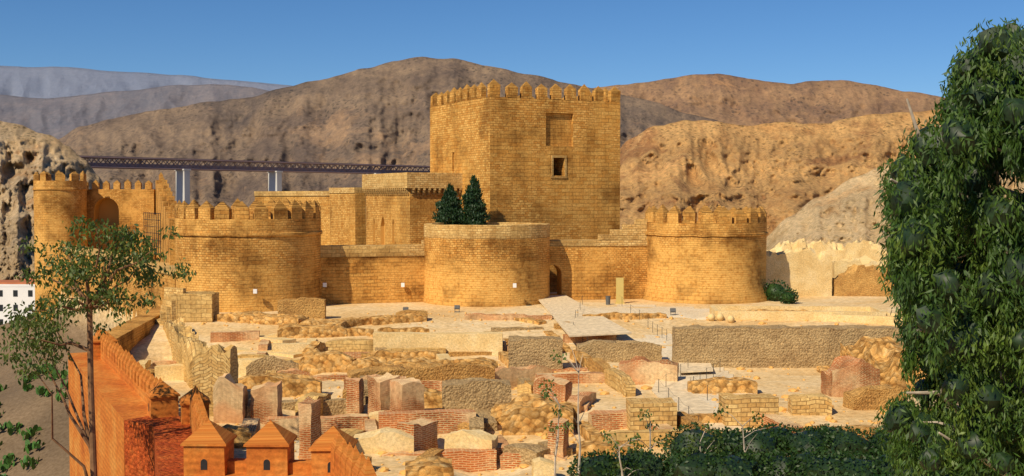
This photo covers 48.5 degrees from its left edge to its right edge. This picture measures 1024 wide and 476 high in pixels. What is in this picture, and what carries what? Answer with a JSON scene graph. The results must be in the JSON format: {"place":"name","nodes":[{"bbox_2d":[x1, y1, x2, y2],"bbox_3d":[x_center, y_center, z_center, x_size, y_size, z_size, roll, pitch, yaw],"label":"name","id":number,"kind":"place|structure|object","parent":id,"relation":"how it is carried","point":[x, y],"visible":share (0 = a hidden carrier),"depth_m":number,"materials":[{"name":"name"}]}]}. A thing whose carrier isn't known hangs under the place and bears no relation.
{"place":"outdoors","nodes":[
{"label":"outdoors","id":0,"kind":"place"},
{"bbox_2d":[0,121,102,279],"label":"hill rock","id":1,"kind":"object","parent":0,"point":[26,153],"visible":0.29,"depth_m":475.61,"materials":[{"name":"stone"}]},
{"bbox_2d":[0,84,268,138],"bbox_3d":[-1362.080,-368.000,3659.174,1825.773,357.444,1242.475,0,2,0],"label":"hill","id":2,"kind":"structure","parent":0,"point":[59,117],"depth_m":4062.62,"materials":[{"name":"stone"}]},
{"bbox_2d":[0,66,290,97],"bbox_3d":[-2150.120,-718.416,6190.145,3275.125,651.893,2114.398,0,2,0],"label":"hill","id":3,"kind":"structure","parent":0,"point":[41,82],"depth_m":6833.85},
{"bbox_2d":[124,416,191,475],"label":"brick wall","id":4,"kind":"structure","parent":0,"point":[152,447],"depth_m":55.02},
{"bbox_2d":[58,57,723,207],"bbox_3d":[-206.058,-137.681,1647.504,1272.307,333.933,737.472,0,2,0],"label":"hill","id":5,"kind":"structure","parent":0,"point":[379,114],"depth_m":1885.75,"materials":[{"name":"stone"}]},
{"bbox_2d":[0,260,971,475],"bbox_3d":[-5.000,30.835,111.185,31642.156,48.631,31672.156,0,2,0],"label":"ground","id":6,"kind":"structure","parent":0,"point":[29,408],"depth_m":98.94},
{"bbox_2d":[0,284,34,323],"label":"town houses","id":7,"kind":"structure","parent":6,"relation":"on","point":[7,297],"depth_m":234.24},
{"bbox_2d":[0,363,68,475],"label":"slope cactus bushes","id":8,"kind":"object","parent":6,"relation":"on","point":[8,458],"visible":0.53,"depth_m":111.62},
{"bbox_2d":[33,170,87,320],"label":"tower","id":9,"kind":"structure","parent":6,"relation":"on","point":[58,200],"depth_m":171.69,"materials":[{"name":"stone"}]},
{"bbox_2d":[0,215,196,475],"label":"tree","id":10,"kind":"object","parent":6,"relation":"on","point":[124,246],"depth_m":49.70,"materials":[{"name":"plant"}]},
{"bbox_2d":[59,173,176,351],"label":"walls","id":11,"kind":"structure","parent":6,"relation":"on","point":[128,335],"depth_m":128.72,"materials":[{"name":"stone"}]},
{"bbox_2d":[58,246,175,274],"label":"terrace coping","id":12,"kind":"object","parent":11,"relation":"on","point":[167,266],"visible":0.23,"depth_m":126.57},
{"bbox_2d":[87,189,156,259],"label":"gate block","id":13,"kind":"structure","parent":11,"relation":"attached to","point":[120,207],"depth_m":178.48,"materials":[{"name":"stone"}]},
{"bbox_2d":[155,364,183,380],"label":"ruined wall","id":14,"kind":"structure","parent":6,"relation":"on","point":[169,372],"depth_m":80.49,"materials":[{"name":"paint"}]},
{"bbox_2d":[155,287,185,324],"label":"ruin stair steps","id":15,"kind":"structure","parent":6,"relation":"on","point":[168,310],"depth_m":98.67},
{"bbox_2d":[163,316,207,388],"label":"ruined wall","id":16,"kind":"structure","parent":6,"relation":"on","point":[186,345],"depth_m":82.99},
{"bbox_2d":[172,291,218,322],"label":"wall","id":17,"kind":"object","parent":6,"relation":"on","point":[197,306],"depth_m":98.72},
{"bbox_2d":[192,343,238,415],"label":"ruin wall","id":18,"kind":"structure","parent":6,"relation":"on","point":[211,364],"depth_m":62.06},
{"bbox_2d":[68,328,376,475],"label":"red wall","id":19,"kind":"structure","parent":6,"relation":"on","point":[127,386],"depth_m":56.59,"materials":[{"name":"brick"}]},
{"bbox_2d":[213,374,247,423],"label":"ruin wall","id":20,"kind":"structure","parent":6,"relation":"on","point":[230,399],"depth_m":60.52,"materials":[{"name":"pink stone"}]},
{"bbox_2d":[210,330,259,342],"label":"ruined wall","id":21,"kind":"structure","parent":6,"relation":"on","point":[226,336],"depth_m":91.68,"materials":[{"name":"red brick"}]},
{"bbox_2d":[221,423,250,448],"bbox_3d":[-13.656,9.795,55.344,1.811,1.535,1.268,-1,2,-19],"label":"mound","id":22,"kind":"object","parent":6,"relation":"on","point":[243,437],"depth_m":54.92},
{"bbox_2d":[174,198,322,311],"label":"round tower","id":23,"kind":"structure","parent":6,"relation":"on","point":[236,253],"depth_m":106.49,"materials":[{"name":"stone"}]},
{"bbox_2d":[216,311,308,324],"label":"ruin wall","id":24,"kind":"structure","parent":6,"relation":"on","point":[257,317],"depth_m":98.09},
{"bbox_2d":[250,381,281,424],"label":"ruin wall","id":25,"kind":"structure","parent":6,"relation":"on","point":[265,401],"depth_m":61.05,"materials":[{"name":"red brick"}]},
{"bbox_2d":[246,355,298,374],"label":"ruin wall","id":26,"kind":"structure","parent":6,"relation":"on","point":[260,366],"depth_m":78.40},
{"bbox_2d":[174,169,380,204],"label":"bridge piers","id":27,"kind":"structure","parent":6,"relation":"on","point":[183,184],"depth_m":643.05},
{"bbox_2d":[79,155,429,173],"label":"bridge truss","id":28,"kind":"object","parent":27,"relation":"on","point":[193,166],"visible":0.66,"depth_m":671.51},
{"bbox_2d":[238,372,321,396],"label":"ruin wall","id":29,"kind":"structure","parent":6,"relation":"on","point":[296,385],"depth_m":68.29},
{"bbox_2d":[272,343,306,351],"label":"ruined wall","id":30,"kind":"structure","parent":6,"relation":"on","point":[290,347],"depth_m":87.33,"materials":[{"name":"stone"}]},
{"bbox_2d":[278,297,325,318],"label":"ruin wall","id":31,"kind":"structure","parent":6,"relation":"on","point":[311,307],"depth_m":100.33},
{"bbox_2d":[298,396,321,459],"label":"ruin wall","id":32,"kind":"structure","parent":6,"relation":"on","point":[309,424],"depth_m":50.30,"materials":[{"name":"red brick"}]},
{"bbox_2d":[255,193,365,244],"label":"palace walls","id":33,"kind":"structure","parent":6,"relation":"on","point":[343,219],"depth_m":145.98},
{"bbox_2d":[254,187,363,195],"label":"palace coping","id":34,"kind":"object","parent":33,"relation":"on","point":[314,193],"visible":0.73,"depth_m":154.12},
{"bbox_2d":[277,323,346,337],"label":"ruin wall","id":35,"kind":"structure","parent":6,"relation":"on","point":[311,331],"depth_m":92.57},
{"bbox_2d":[295,392,330,415],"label":"mound","id":36,"kind":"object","parent":6,"relation":"on","point":[322,396],"depth_m":65.07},
{"bbox_2d":[282,398,345,415],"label":"ruined wall","id":37,"kind":"structure","parent":6,"relation":"on","point":[335,406],"depth_m":65.22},
{"bbox_2d":[267,414,367,434],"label":"ruined wall","id":38,"kind":"structure","parent":6,"relation":"on","point":[338,421],"depth_m":60.68,"materials":[{"name":"red brick"}]},
{"bbox_2d":[298,348,355,375],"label":"ruin wall","id":39,"kind":"structure","parent":6,"relation":"on","point":[316,361],"depth_m":78.19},
{"bbox_2d":[326,338,372,351],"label":"ruin wall","id":40,"kind":"structure","parent":6,"relation":"on","point":[353,345],"depth_m":86.42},
{"bbox_2d":[328,316,371,327],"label":"ruin wall","id":41,"kind":"structure","parent":6,"relation":"on","point":[354,322],"depth_m":97.00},
{"bbox_2d":[346,377,364,413],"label":"brick pillar","id":42,"kind":"structure","parent":6,"relation":"on","point":[354,395],"depth_m":64.11,"materials":[{"name":"red brick"}]},
{"bbox_2d":[367,372,398,414],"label":"ruin wall","id":43,"kind":"structure","parent":6,"relation":"on","point":[378,393],"depth_m":62.97,"materials":[{"name":"red brick"}]},
{"bbox_2d":[354,428,414,453],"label":"ruin wall","id":44,"kind":"structure","parent":6,"relation":"on","point":[381,439],"depth_m":52.94,"materials":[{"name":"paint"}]},
{"bbox_2d":[371,313,426,325],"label":"ruin wall","id":45,"kind":"structure","parent":6,"relation":"on","point":[391,319],"depth_m":98.17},
{"bbox_2d":[361,350,440,358],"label":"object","id":46,"kind":"object","parent":6,"relation":"on","point":[387,354],"visible":0.52,"depth_m":83.18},
{"bbox_2d":[390,377,424,410],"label":"ruin wall","id":47,"kind":"structure","parent":6,"relation":"on","point":[406,393],"depth_m":59.94,"materials":[{"name":"red brick"}]},
{"bbox_2d":[366,188,460,244],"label":"palace block","id":48,"kind":"structure","parent":6,"relation":"on","point":[396,219],"depth_m":130.83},
{"bbox_2d":[362,172,462,194],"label":"palace machicolation","id":49,"kind":"object","parent":48,"relation":"on","point":[390,184],"visible":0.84,"depth_m":129.56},
{"bbox_2d":[397,418,437,450],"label":"ruin wall","id":50,"kind":"structure","parent":6,"relation":"on","point":[424,432],"depth_m":54.10,"materials":[{"name":"red brick"}]},
{"bbox_2d":[347,362,494,380],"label":"ruin wall","id":51,"kind":"structure","parent":6,"relation":"on","point":[436,372],"depth_m":72.44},
{"bbox_2d":[346,357,497,372],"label":"ruin wall","id":52,"kind":"structure","parent":6,"relation":"on","point":[365,362],"depth_m":77.78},
{"bbox_2d":[378,409,475,433],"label":"brick wall","id":53,"kind":"structure","parent":6,"relation":"on","point":[449,420],"depth_m":57.16,"materials":[{"name":"red brick"}]},
{"bbox_2d":[405,456,452,475],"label":"stone wall","id":54,"kind":"structure","parent":6,"relation":"on","point":[435,466],"depth_m":47.69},
{"bbox_2d":[424,387,442,407],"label":"ruin wall","id":55,"kind":"structure","parent":6,"relation":"on","point":[432,398],"depth_m":63.81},
{"bbox_2d":[373,332,502,354],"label":"ruin wall","id":56,"kind":"structure","parent":6,"relation":"on","point":[491,343],"depth_m":86.10,"materials":[{"name":"stone"}]},
{"bbox_2d":[382,448,496,472],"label":"brick wall","id":57,"kind":"structure","parent":6,"relation":"on","point":[474,460],"depth_m":53.12,"materials":[{"name":"red brick"}]},
{"bbox_2d":[444,429,497,462],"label":"ruin wall","id":58,"kind":"structure","parent":6,"relation":"on","point":[471,439],"depth_m":54.08,"materials":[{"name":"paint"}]},
{"bbox_2d":[442,377,511,411],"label":"ruin wall","id":59,"kind":"structure","parent":6,"relation":"on","point":[479,393],"depth_m":61.56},
{"bbox_2d":[320,246,646,303],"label":"curtain walls","id":60,"kind":"structure","parent":6,"relation":"on","point":[590,272],"depth_m":115.99,"materials":[{"name":"stone"}]},
{"bbox_2d":[320,219,647,257],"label":"wall","id":61,"kind":"structure","parent":60,"relation":"on","point":[634,234],"depth_m":117.17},
{"bbox_2d":[423,237,549,306],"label":"round tower","id":62,"kind":"structure","parent":6,"relation":"on","point":[475,272],"depth_m":111.49,"materials":[{"name":"stone"}]},
{"bbox_2d":[432,183,463,224],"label":"cypress tree","id":63,"kind":"object","parent":62,"relation":"on","point":[454,204],"depth_m":120.65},
{"bbox_2d":[457,175,490,224],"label":"cypress tree","id":64,"kind":"object","parent":62,"relation":"on","point":[478,203],"depth_m":120.27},
{"bbox_2d":[423,222,549,238],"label":"tower parapet","id":65,"kind":"structure","parent":62,"relation":"on","point":[508,230],"depth_m":111.56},
{"bbox_2d":[475,409,497,430],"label":"ruined wall","id":66,"kind":"structure","parent":6,"relation":"on","point":[490,423],"depth_m":58.29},
{"bbox_2d":[464,313,551,319],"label":"ruin wall","id":67,"kind":"structure","parent":6,"relation":"on","point":[482,316],"depth_m":99.99,"materials":[{"name":"stone"}]},
{"bbox_2d":[495,364,551,388],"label":"ruin wall","id":68,"kind":"structure","parent":6,"relation":"on","point":[511,374],"depth_m":75.88,"materials":[{"name":"stone"}]},
{"bbox_2d":[430,96,619,291],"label":"keep tower","id":69,"kind":"structure","parent":6,"relation":"on","point":[503,149],"depth_m":128.03,"materials":[{"name":"stone"}]},
{"bbox_2d":[430,79,619,106],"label":"battlements","id":70,"kind":"object","parent":69,"relation":"on","point":[466,93],"visible":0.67,"depth_m":128.22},
{"bbox_2d":[503,443,550,464],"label":"ruin wall","id":71,"kind":"structure","parent":6,"relation":"on","point":[528,451],"depth_m":53.04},
{"bbox_2d":[500,453,567,469],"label":"ruin wall","id":72,"kind":"structure","parent":6,"relation":"on","point":[511,461],"depth_m":53.10,"materials":[{"name":"red brick"}]},
{"bbox_2d":[508,335,562,371],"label":"ruin wall","id":73,"kind":"structure","parent":6,"relation":"on","point":[525,351],"depth_m":77.88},
{"bbox_2d":[501,393,573,435],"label":"ruin wall","id":74,"kind":"structure","parent":6,"relation":"on","point":[527,414],"depth_m":56.92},
{"bbox_2d":[531,457,553,475],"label":"ruin wall","id":75,"kind":"structure","parent":6,"relation":"on","point":[540,466],"depth_m":48.11,"materials":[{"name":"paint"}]},
{"bbox_2d":[201,311,901,475],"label":"loose stones","id":76,"kind":"object","parent":6,"relation":"on","point":[829,418],"visible":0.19,"depth_m":66.73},
{"bbox_2d":[533,375,571,401],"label":"ruin wall","id":77,"kind":"structure","parent":6,"relation":"on","point":[561,388],"depth_m":67.27,"materials":[{"name":"red brick"}]},
{"bbox_2d":[547,418,569,455],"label":"brick pillar","id":78,"kind":"structure","parent":6,"relation":"on","point":[563,445],"depth_m":53.12,"materials":[{"name":"red brick"}]},
{"bbox_2d":[535,372,604,383],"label":"ruined wall","id":79,"kind":"structure","parent":6,"relation":"on","point":[590,377],"depth_m":73.72,"materials":[{"name":"red brick"}]},
{"bbox_2d":[566,390,596,413],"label":"ruin wall","id":80,"kind":"structure","parent":6,"relation":"on","point":[586,396],"depth_m":65.76,"materials":[{"name":"red brick"}]},
{"bbox_2d":[539,295,631,336],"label":"walkway ramp","id":81,"kind":"structure","parent":6,"relation":"on","point":[560,309],"depth_m":98.05,"materials":[{"name":"beige concrete"}]},
{"bbox_2d":[576,421,603,440],"bbox_3d":[3.848,9.859,56.282,0.606,0.951,3.609,0,2,-9],"label":"boulder","id":82,"kind":"object","parent":6,"relation":"on","point":[589,431],"visible":0.6,"depth_m":55.86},
{"bbox_2d":[563,334,616,342],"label":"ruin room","id":83,"kind":"object","parent":6,"relation":"on","point":[567,338],"visible":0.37,"depth_m":90.97,"materials":[{"name":"stone"}]},
{"bbox_2d":[588,358,610,372],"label":"ruined wall","id":84,"kind":"structure","parent":6,"relation":"on","point":[597,364],"depth_m":76.34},
{"bbox_2d":[575,440,629,457],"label":"ruin wall","id":85,"kind":"structure","parent":6,"relation":"on","point":[590,446],"depth_m":52.94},
{"bbox_2d":[588,409,626,430],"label":"brick wall","id":86,"kind":"structure","parent":6,"relation":"on","point":[607,420],"depth_m":58.55,"materials":[{"name":"red brick"}]},
{"bbox_2d":[576,340,661,361],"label":"ruin wall","id":87,"kind":"structure","parent":6,"relation":"on","point":[616,350],"depth_m":82.82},
{"bbox_2d":[604,368,635,396],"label":"ruined wall","id":88,"kind":"structure","parent":6,"relation":"on","point":[620,382],"depth_m":70.16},
{"bbox_2d":[582,312,666,319],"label":"ruin wall","id":89,"kind":"structure","parent":6,"relation":"on","point":[621,316],"depth_m":101.00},
{"bbox_2d":[604,429,689,447],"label":"ruined wall","id":90,"kind":"structure","parent":6,"relation":"on","point":[643,434],"depth_m":54.45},
{"bbox_2d":[618,355,678,384],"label":"ruin wall","id":91,"kind":"structure","parent":6,"relation":"on","point":[639,370],"depth_m":72.97,"materials":[{"name":"stone"}]},
{"bbox_2d":[626,397,676,429],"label":"ruin wall","id":92,"kind":"structure","parent":6,"relation":"on","point":[662,410],"depth_m":57.39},
{"bbox_2d":[538,347,764,475],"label":"saplings","id":93,"kind":"object","parent":6,"relation":"on","point":[638,436],"depth_m":46.55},
{"bbox_2d":[652,376,690,390],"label":"paved path","id":94,"kind":"structure","parent":6,"relation":"on","point":[681,383],"depth_m":71.77,"materials":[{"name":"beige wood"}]},
{"bbox_2d":[677,411,705,428],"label":"ruined wall","id":95,"kind":"structure","parent":6,"relation":"on","point":[684,418],"depth_m":57.49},
{"bbox_2d":[652,389,743,431],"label":"path","id":96,"kind":"structure","parent":6,"relation":"on","point":[695,404],"depth_m":65.30,"materials":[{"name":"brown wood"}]},
{"bbox_2d":[643,204,768,303],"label":"round tower","id":97,"kind":"structure","parent":6,"relation":"on","point":[716,256],"depth_m":114.62,"materials":[{"name":"stone"}]},
{"bbox_2d":[687,377,756,393],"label":"stone wall","id":98,"kind":"structure","parent":6,"relation":"on","point":[716,385],"depth_m":69.11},
{"bbox_2d":[718,393,778,427],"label":"ruin wall","id":99,"kind":"structure","parent":6,"relation":"on","point":[740,408],"depth_m":58.87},
{"bbox_2d":[763,279,789,300],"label":"bush","id":100,"kind":"object","parent":6,"relation":"on","point":[769,287],"depth_m":116.43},
{"bbox_2d":[760,413,803,432],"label":"ruined wall","id":101,"kind":"structure","parent":6,"relation":"on","point":[774,418],"depth_m":57.36,"materials":[{"name":"red brick"}]},
{"bbox_2d":[672,325,903,367],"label":"stone wall","id":102,"kind":"structure","parent":6,"relation":"on","point":[774,346],"depth_m":80.07,"materials":[{"name":"stone"}]},
{"bbox_2d":[777,288,798,303],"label":"bush","id":103,"kind":"object","parent":6,"relation":"on","point":[786,290],"depth_m":113.82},
{"bbox_2d":[566,408,1017,475],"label":"hedge row","id":104,"kind":"object","parent":6,"relation":"on","point":[759,458],"depth_m":46.23,"materials":[{"name":"plant"}]},
{"bbox_2d":[709,305,887,320],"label":"wall","id":105,"kind":"structure","parent":6,"relation":"on","point":[725,311],"depth_m":100.50,"materials":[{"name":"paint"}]},
{"bbox_2d":[766,247,832,296],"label":"wall","id":106,"kind":"structure","parent":6,"relation":"on","point":[805,272],"depth_m":122.23,"materials":[{"name":"paint"}]},
{"bbox_2d":[788,393,831,414],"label":"ruin wall","id":107,"kind":"structure","parent":6,"relation":"on","point":[810,404],"depth_m":62.11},
{"bbox_2d":[768,239,887,261],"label":"rock ledge","id":108,"kind":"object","parent":6,"relation":"on","point":[850,251],"depth_m":136.80,"materials":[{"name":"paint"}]},
{"bbox_2d":[820,355,879,396],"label":"ruin wall","id":109,"kind":"structure","parent":6,"relation":"on","point":[841,375],"depth_m":67.90,"materials":[{"name":"pink brick"}]},
{"bbox_2d":[813,310,902,324],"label":"wall","id":110,"kind":"structure","parent":6,"relation":"on","point":[882,320],"depth_m":98.71,"materials":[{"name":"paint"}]},
{"bbox_2d":[832,258,886,277],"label":"wall","id":111,"kind":"structure","parent":6,"relation":"on","point":[841,265],"depth_m":127.61,"materials":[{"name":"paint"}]},
{"bbox_2d":[832,263,893,296],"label":"wall","id":112,"kind":"structure","parent":6,"relation":"on","point":[854,279],"depth_m":122.57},
{"bbox_2d":[840,336,904,359],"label":"ruin wall","id":113,"kind":"structure","parent":6,"relation":"on","point":[860,347],"depth_m":76.46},
{"bbox_2d":[843,383,906,409],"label":"ruin wall","id":114,"kind":"structure","parent":6,"relation":"on","point":[871,397],"depth_m":63.56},
{"bbox_2d":[864,345,925,391],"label":"ruin wall","id":115,"kind":"structure","parent":6,"relation":"on","point":[885,361],"depth_m":70.20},
{"bbox_2d":[767,165,1023,250],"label":"rocky hill","id":116,"kind":"structure","parent":6,"relation":"on","point":[843,213],"depth_m":388.48,"materials":[{"name":"stone"}]},
{"bbox_2d":[871,17,1023,475],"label":"eucalyptus tree","id":117,"kind":"object","parent":6,"relation":"on","point":[906,291],"depth_m":29.90,"materials":[{"name":"plant"}]},
{"bbox_2d":[0,0,1023,96],"label":"sky","id":118,"kind":"structure","parent":0,"point":[901,45],"materials":[{"name":"blue"}]},
{"bbox_2d":[569,305,709,360],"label":"plaza path","id":119,"kind":"structure","parent":0,"point":[693,313],"depth_m":104.38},
{"bbox_2d":[662,356,754,431],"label":"path","id":120,"kind":"structure","parent":0,"point":[717,373],"depth_m":76.11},
{"bbox_2d":[677,362,712,372],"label":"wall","id":121,"kind":"structure","parent":120,"relation":"on","point":[692,367],"depth_m":78.05,"materials":[{"name":"beige wood"}]},
{"bbox_2d":[594,74,944,125],"bbox_3d":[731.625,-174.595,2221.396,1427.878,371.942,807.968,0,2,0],"label":"hill","id":122,"kind":"structure","parent":0,"point":[731,99],"depth_m":2535.56,"materials":[{"name":"stone"}]},
{"bbox_2d":[620,110,940,235],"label":"hill","id":123,"kind":"structure","parent":0,"point":[779,172],"depth_m":1156.01,"materials":[{"name":"stone"}]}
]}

